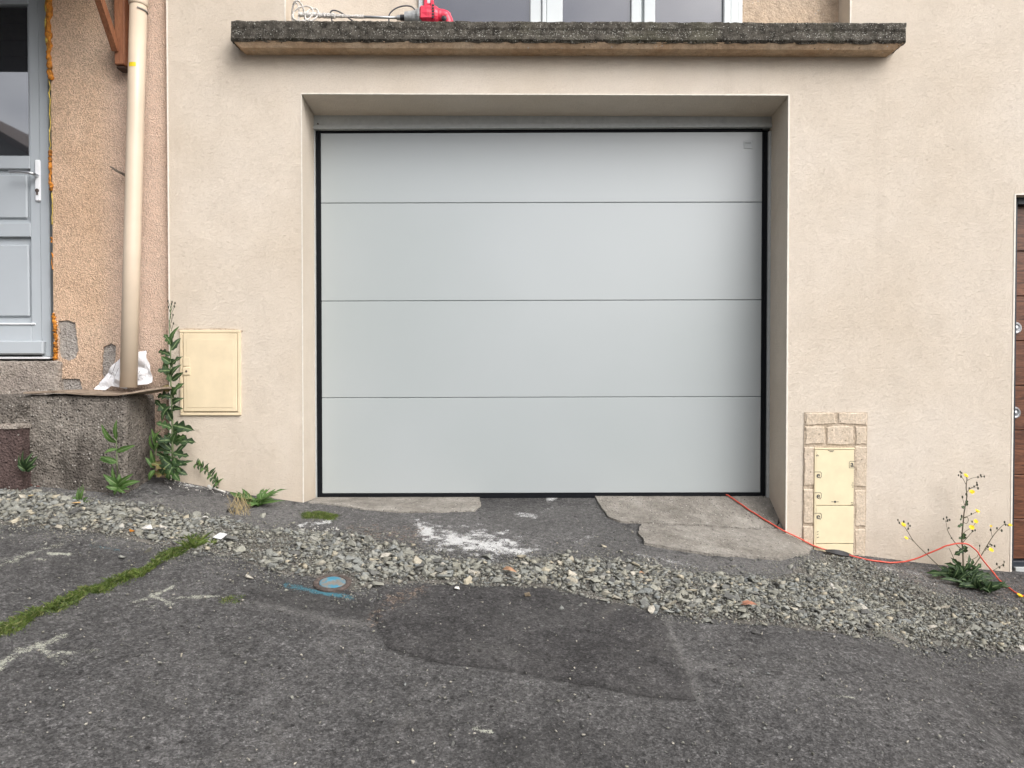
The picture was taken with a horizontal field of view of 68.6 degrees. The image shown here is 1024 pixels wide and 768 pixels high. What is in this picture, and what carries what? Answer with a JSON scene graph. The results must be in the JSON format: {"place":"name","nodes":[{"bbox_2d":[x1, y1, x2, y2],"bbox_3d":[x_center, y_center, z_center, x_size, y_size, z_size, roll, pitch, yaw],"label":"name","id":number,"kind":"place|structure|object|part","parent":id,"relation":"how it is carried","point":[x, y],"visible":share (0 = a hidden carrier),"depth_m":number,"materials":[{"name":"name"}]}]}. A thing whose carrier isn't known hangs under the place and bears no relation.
{"place":"outdoors","nodes":[
{"label":"outdoors","id":0,"kind":"place"},
{"bbox_2d":[0,477,1023,767],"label":"road","id":1,"kind":"structure","parent":0,"point":[258,675],"depth_m":2.27,"materials":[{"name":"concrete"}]},
{"bbox_2d":[0,361,155,493],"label":"concrete stoop","id":2,"kind":"object","parent":1,"relation":"on","point":[63,439],"visible":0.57,"depth_m":3.44,"materials":[{"name":"grey concrete"}]},
{"bbox_2d":[17,452,37,471],"bbox_3d":[-2.155,0.345,3.340,0.090,0.098,0.020,0,1,0],"label":"step weed","id":3,"kind":"object","parent":2,"relation":"on","point":[25,465],"visible":1,"depth_m":3.34,"materials":[{"name":"green plant"}]},
{"bbox_2d":[23,386,182,395],"bbox_3d":[-1.911,0.032,3.530,0.638,0.040,0.228,0,1,0],"label":"thin board","id":4,"kind":"object","parent":2,"relation":"on","point":[109,393],"visible":0.98,"depth_m":3.46,"materials":[{"name":"brown wood"}]},
{"bbox_2d":[94,351,152,389],"bbox_3d":[-1.879,-0.067,3.630,0.273,0.192,0.064,0,1,0],"label":"paper sack","id":5,"kind":"object","parent":4,"relation":"on","point":[111,378],"visible":0.62,"depth_m":3.63,"materials":[{"name":"white paper"}]},
{"bbox_2d":[0,0,169,477],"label":"stucco house","id":6,"kind":"structure","parent":1,"relation":"on","point":[63,96],"depth_m":3.71,"materials":[{"name":"paint"}]},
{"bbox_2d":[0,0,53,360],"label":"front door","id":7,"kind":"structure","parent":6,"relation":"in","point":[26,228],"depth_m":3.77,"materials":[{"name":"plastic"}]},
{"bbox_2d":[95,0,128,72],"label":"porch canopy","id":8,"kind":"object","parent":6,"relation":"attached to","point":[117,34],"visible":0.82,"depth_m":3.62,"materials":[{"name":"brown wood"}]},
{"bbox_2d":[110,166,124,175],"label":"dry twig","id":9,"kind":"object","parent":6,"relation":"attached to","point":[118,171],"visible":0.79,"depth_m":3.65,"materials":[{"name":"brown wood"}]},
{"bbox_2d":[119,0,148,387],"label":"drainpipe","id":10,"kind":"object","parent":6,"relation":"attached to","point":[132,231],"visible":1,"depth_m":3.55,"materials":[{"name":"beige plastic"}]},
{"bbox_2d":[0,546,186,636],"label":"grass strip","id":11,"kind":"object","parent":1,"relation":"on","point":[22,620],"depth_m":2.57,"materials":[{"name":"green plant"}]},
{"bbox_2d":[99,420,138,494],"bbox_3d":[-1.789,0.331,3.398,0.205,0.344,0.116,1,1,35],"label":"stoop weed","id":12,"kind":"object","parent":1,"relation":"on","point":[119,484],"visible":1,"depth_m":3.38,"materials":[{"name":"green plant"}]},
{"bbox_2d":[145,429,160,479],"bbox_3d":[-1.745,0.338,3.627,0.070,0.256,0.167,-1,1,-38],"label":"young weed","id":13,"kind":"object","parent":1,"relation":"on","point":[151,460],"visible":1,"depth_m":3.58,"materials":[{"name":"green plant"}]},
{"bbox_2d":[151,300,195,480],"bbox_3d":[-1.631,0.038,3.610,0.226,0.888,0.152,0,1,0],"label":"tall weed","id":14,"kind":"object","parent":1,"relation":"on","point":[171,463],"visible":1,"depth_m":3.58,"materials":[{"name":"green plant"}]},
{"bbox_2d":[193,458,222,488],"bbox_3d":[-1.481,0.441,3.684,0.140,0.164,0.203,0,1,0],"label":"trailing weed","id":15,"kind":"object","parent":1,"relation":"on","point":[215,480],"visible":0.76,"depth_m":3.63,"materials":[{"name":"green plant"}]},
{"bbox_2d":[207,485,225,492],"bbox_3d":[-1.448,0.511,3.659,0.098,0.039,0.031,0,1,17],"label":"mortar splinter","id":16,"kind":"object","parent":1,"relation":"on","point":[210,487],"visible":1,"depth_m":3.66,"materials":[{"name":"white concrete"}]},
{"bbox_2d":[218,595,245,603],"bbox_3d":[-1.001,0.769,2.681,0.098,0.019,0.077,0,1,-15],"label":"moss patch","id":17,"kind":"object","parent":1,"relation":"on","point":[228,598],"visible":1,"depth_m":2.67,"materials":[{"name":"green plant"}]},
{"bbox_2d":[227,488,285,515],"bbox_3d":[-1.229,0.550,3.530,0.292,0.106,0.271,0,1,0],"label":"dandelion clump","id":18,"kind":"object","parent":1,"relation":"on","point":[262,496],"visible":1,"depth_m":3.56,"materials":[{"name":"green plant"}]},
{"bbox_2d":[299,510,339,521],"bbox_3d":[-0.914,0.623,3.543,0.213,0.037,0.143,0,1,0],"label":"moss patch","id":19,"kind":"object","parent":1,"relation":"on","point":[317,514],"visible":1,"depth_m":3.54,"materials":[{"name":"green plant"}]},
{"bbox_2d":[313,574,351,592],"bbox_3d":[-0.681,0.764,2.845,0.143,0.050,0.144,0,1,0],"label":"valve cover","id":20,"kind":"object","parent":1,"relation":"on","point":[331,583],"visible":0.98,"depth_m":2.83,"materials":[{"name":"metal"}]},
{"bbox_2d":[308,497,480,512],"bbox_3d":[-0.598,0.631,3.832,0.882,0.106,0.351,0,1,0],"label":"concrete apron","id":21,"kind":"object","parent":1,"relation":"on","point":[424,504],"visible":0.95,"depth_m":3.79,"materials":[{"name":"grey concrete"}]},
{"bbox_2d":[0,486,1023,676],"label":"gravel bed","id":22,"kind":"object","parent":1,"relation":"on","point":[813,597],"visible":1,"depth_m":3.04,"materials":[{"name":"grey gravel"}]},
{"bbox_2d":[72,485,87,501],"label":"seedling","id":23,"kind":"object","parent":22,"relation":"on","point":[79,495],"visible":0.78,"depth_m":3.30,"materials":[{"name":"green plant"}]},
{"bbox_2d":[141,525,151,529],"bbox_3d":[-1.502,0.591,3.091,0.039,0.019,0.033,0,1,25],"label":"white rubble","id":24,"kind":"object","parent":22,"relation":"on","point":[147,527],"visible":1,"depth_m":3.09,"materials":[{"name":"white stone"}]},
{"bbox_2d":[174,531,217,550],"bbox_3d":[-1.299,0.638,3.077,0.170,0.064,0.166,0,1,-24],"label":"grass tuft","id":25,"kind":"object","parent":22,"relation":"on","point":[198,540],"visible":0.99,"depth_m":3.05,"materials":[{"name":"green plant"}]},
{"bbox_2d":[213,533,226,538],"bbox_3d":[-1.212,0.631,3.113,0.034,0.019,0.043,0,1,18],"label":"paper scrap","id":26,"kind":"object","parent":22,"relation":"on","point":[219,535],"visible":1,"depth_m":3.11,"materials":[{"name":"white paper"}]},
{"bbox_2d":[503,566,515,571],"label":"fallen leaf","id":27,"kind":"object","parent":22,"relation":"on","point":[508,568],"visible":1,"depth_m":2.99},
{"bbox_2d":[741,600,756,604],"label":"fallen leaf","id":28,"kind":"object","parent":22,"relation":"on","point":[745,602],"visible":1,"depth_m":2.80,"materials":[{"name":"orange plant"}]},
{"bbox_2d":[374,583,695,700],"bbox_3d":[0.024,0.865,2.566,1.058,0.189,0.704,0,1,0],"label":"asphalt patch","id":29,"kind":"object","parent":1,"relation":"on","point":[425,637],"visible":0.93,"depth_m":2.54,"materials":[{"name":"grey asphalt"}]},
{"bbox_2d":[166,0,1023,571],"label":"rendered house","id":30,"kind":"structure","parent":1,"relation":"on","point":[534,248],"depth_m":3.73,"materials":[{"name":"paint"}]},
{"bbox_2d":[178,328,242,415],"bbox_3d":[-1.482,-0.060,3.682,0.320,0.429,0.032,0,1,0],"label":"meter cabinet","id":31,"kind":"object","parent":30,"relation":"attached to","point":[210,368],"visible":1,"depth_m":3.67,"materials":[{"name":"beige plastic"}]},
{"bbox_3d":[-1.479,-0.056,3.679,0.262,0.384,0.011,0,1,0],"label":"door","id":32,"kind":"part","parent":31,"relation":"part of","materials":[{"name":"beige plastic"}]},
{"bbox_2d":[291,0,452,21],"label":"mixing drill","id":33,"kind":"object","parent":30,"relation":"on","point":[430,11],"visible":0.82,"depth_m":3.63,"materials":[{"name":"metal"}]},
{"bbox_2d":[313,115,771,497],"bbox_3d":[0.163,-0.372,3.985,2.431,2.105,0.122,0,1,0],"label":"garage door","id":34,"kind":"structure","parent":30,"relation":"in","point":[506,306],"depth_m":3.95,"materials":[{"name":"metal"}]},
{"bbox_2d":[418,0,742,22],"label":"window","id":35,"kind":"structure","parent":30,"relation":"in","point":[680,11],"depth_m":3.78,"materials":[{"name":"plastic"}]},
{"bbox_2d":[802,412,867,555],"bbox_3d":[1.601,0.532,3.715,0.319,0.785,0.015,0,1,0],"label":"gas cabinet","id":36,"kind":"object","parent":30,"relation":"attached to","point":[834,479],"visible":0.9,"depth_m":3.71,"materials":[{"name":"plastic"}]},
{"bbox_2d":[1012,197,1023,571],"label":"side door","id":37,"kind":"structure","parent":30,"relation":"in","point":[1018,423],"depth_m":3.81,"materials":[{"name":"wood"}]},
{"bbox_2d":[595,496,778,528],"bbox_3d":[0.987,0.731,3.883,1.084,0.274,0.376,0,1,-6],"label":"concrete apron","id":38,"kind":"object","parent":1,"relation":"on","point":[720,511],"visible":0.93,"depth_m":3.83,"materials":[{"name":"grey concrete"}]},
{"bbox_2d":[638,522,812,560],"bbox_3d":[1.127,0.767,3.607,1.137,0.219,0.491,0,1,-25],"label":"concrete apron","id":39,"kind":"object","parent":1,"relation":"on","point":[777,544],"visible":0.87,"depth_m":3.51,"materials":[{"name":"grey concrete"}]},
{"bbox_2d":[825,549,853,557],"bbox_3d":[1.615,0.835,3.674,0.153,0.046,0.034,0,1,0],"label":"plastic flap","id":40,"kind":"object","parent":1,"relation":"on","point":[839,552],"visible":0.98,"depth_m":3.67,"materials":[{"name":"grey plastic"}]},
{"bbox_2d":[726,494,1023,596],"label":"cable","id":41,"kind":"object","parent":1,"relation":"on","point":[992,571],"visible":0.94,"depth_m":3.65,"materials":[{"name":"red plastic"}]},
{"bbox_2d":[897,471,1012,592],"bbox_3d":[2.140,0.686,3.517,0.553,0.531,0.272,0,1,0],"label":"flowering weed","id":42,"kind":"object","parent":1,"relation":"on","point":[971,575],"visible":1,"depth_m":3.54,"materials":[{"name":"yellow plant"}]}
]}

